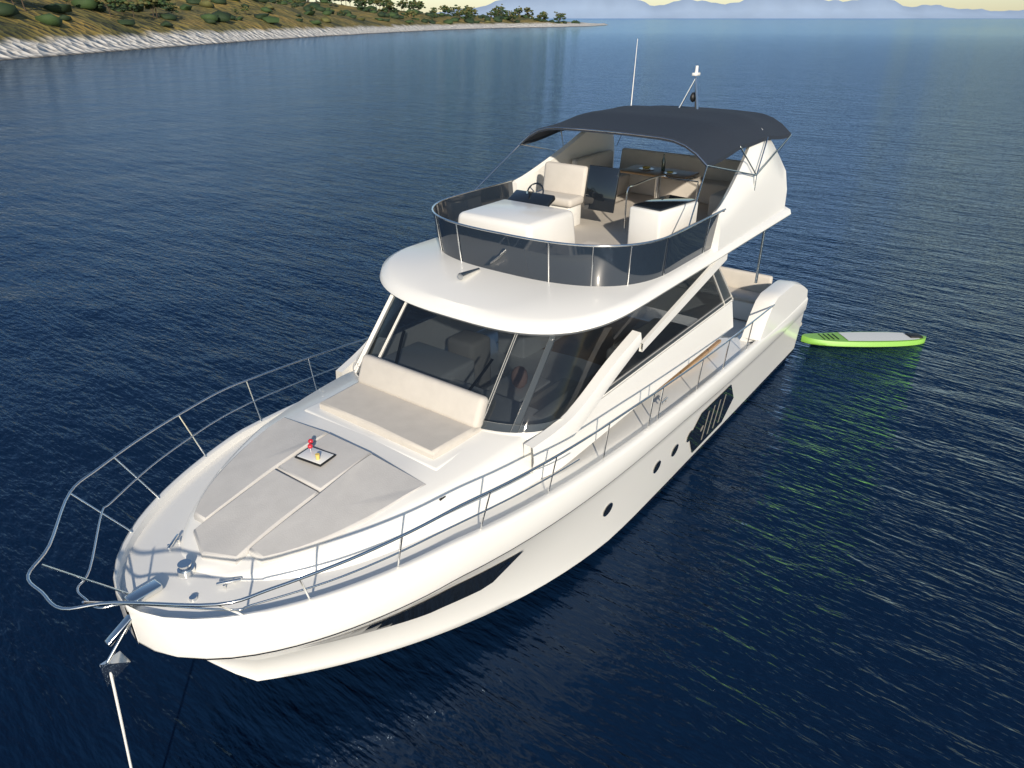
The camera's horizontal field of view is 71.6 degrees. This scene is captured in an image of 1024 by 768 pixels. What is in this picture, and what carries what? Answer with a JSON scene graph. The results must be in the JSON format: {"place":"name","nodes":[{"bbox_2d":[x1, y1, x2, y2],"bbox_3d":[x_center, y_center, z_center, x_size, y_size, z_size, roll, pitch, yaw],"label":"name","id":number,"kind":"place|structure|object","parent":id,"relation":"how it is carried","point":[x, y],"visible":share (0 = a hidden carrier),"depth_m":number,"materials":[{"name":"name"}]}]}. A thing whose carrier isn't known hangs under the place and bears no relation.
{"place":"outdoors","nodes":[
{"label":"outdoors","id":0,"kind":"place"},
{"bbox_2d":[0,0,606,59],"bbox_3d":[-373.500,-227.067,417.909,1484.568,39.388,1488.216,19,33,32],"label":"shore hill","id":1,"kind":"structure","parent":0,"point":[26,34],"depth_m":242.98,"materials":[{"name":"green plant"}]},
{"bbox_2d":[11,0,565,21],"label":"shore trees","id":2,"kind":"object","parent":1,"relation":"on","point":[413,4],"visible":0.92,"depth_m":541.68,"materials":[{"name":"green plant"}]},
{"bbox_2d":[0,0,579,27],"bbox_3d":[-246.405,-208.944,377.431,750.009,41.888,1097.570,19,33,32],"label":"shore scrub","id":3,"kind":"object","parent":1,"relation":"on","point":[7,10],"visible":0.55,"depth_m":309.73,"materials":[{"name":"green plant"}]},
{"bbox_2d":[0,18,1023,767],"bbox_3d":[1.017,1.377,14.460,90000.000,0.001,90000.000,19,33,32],"label":"sea","id":4,"kind":"structure","parent":0,"point":[810,556],"depth_m":17.07,"materials":[{"name":"blue liquid"}]},
{"bbox_2d":[26,39,807,685],"bbox_3d":[0.980,-1.582,12.879,5.020,8.210,17.974,19,33,32],"label":"yacht","id":5,"kind":"object","parent":4,"relation":"on","point":[576,349],"visible":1,"depth_m":10.02,"materials":[{"name":"white plastic"}]},
{"bbox_2d":[110,672,132,767],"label":"mooring rope","id":6,"kind":"object","parent":5,"relation":"hanging from","point":[120,719],"visible":1,"depth_m":7.50,"materials":[{"name":"white fabric"}]},
{"bbox_2d":[801,332,925,346],"bbox_3d":[9.578,-1.234,19.335,3.500,0.235,0.850,-1,25,-3],"label":"paddle board","id":7,"kind":"object","parent":4,"relation":"on","point":[865,339],"visible":1,"depth_m":19.14,"materials":[{"name":"green plastic"}]},
{"bbox_2d":[307,0,1023,12],"label":"sky","id":8,"kind":"structure","parent":0,"point":[990,5],"materials":[{"name":"white"}]},
{"bbox_2d":[437,0,1023,17],"bbox_3d":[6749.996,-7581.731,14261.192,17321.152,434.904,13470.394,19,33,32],"label":"distant mountains","id":9,"kind":"structure","parent":0,"point":[741,9],"depth_m":13983.67,"materials":[{"name":"blue"}]}
]}

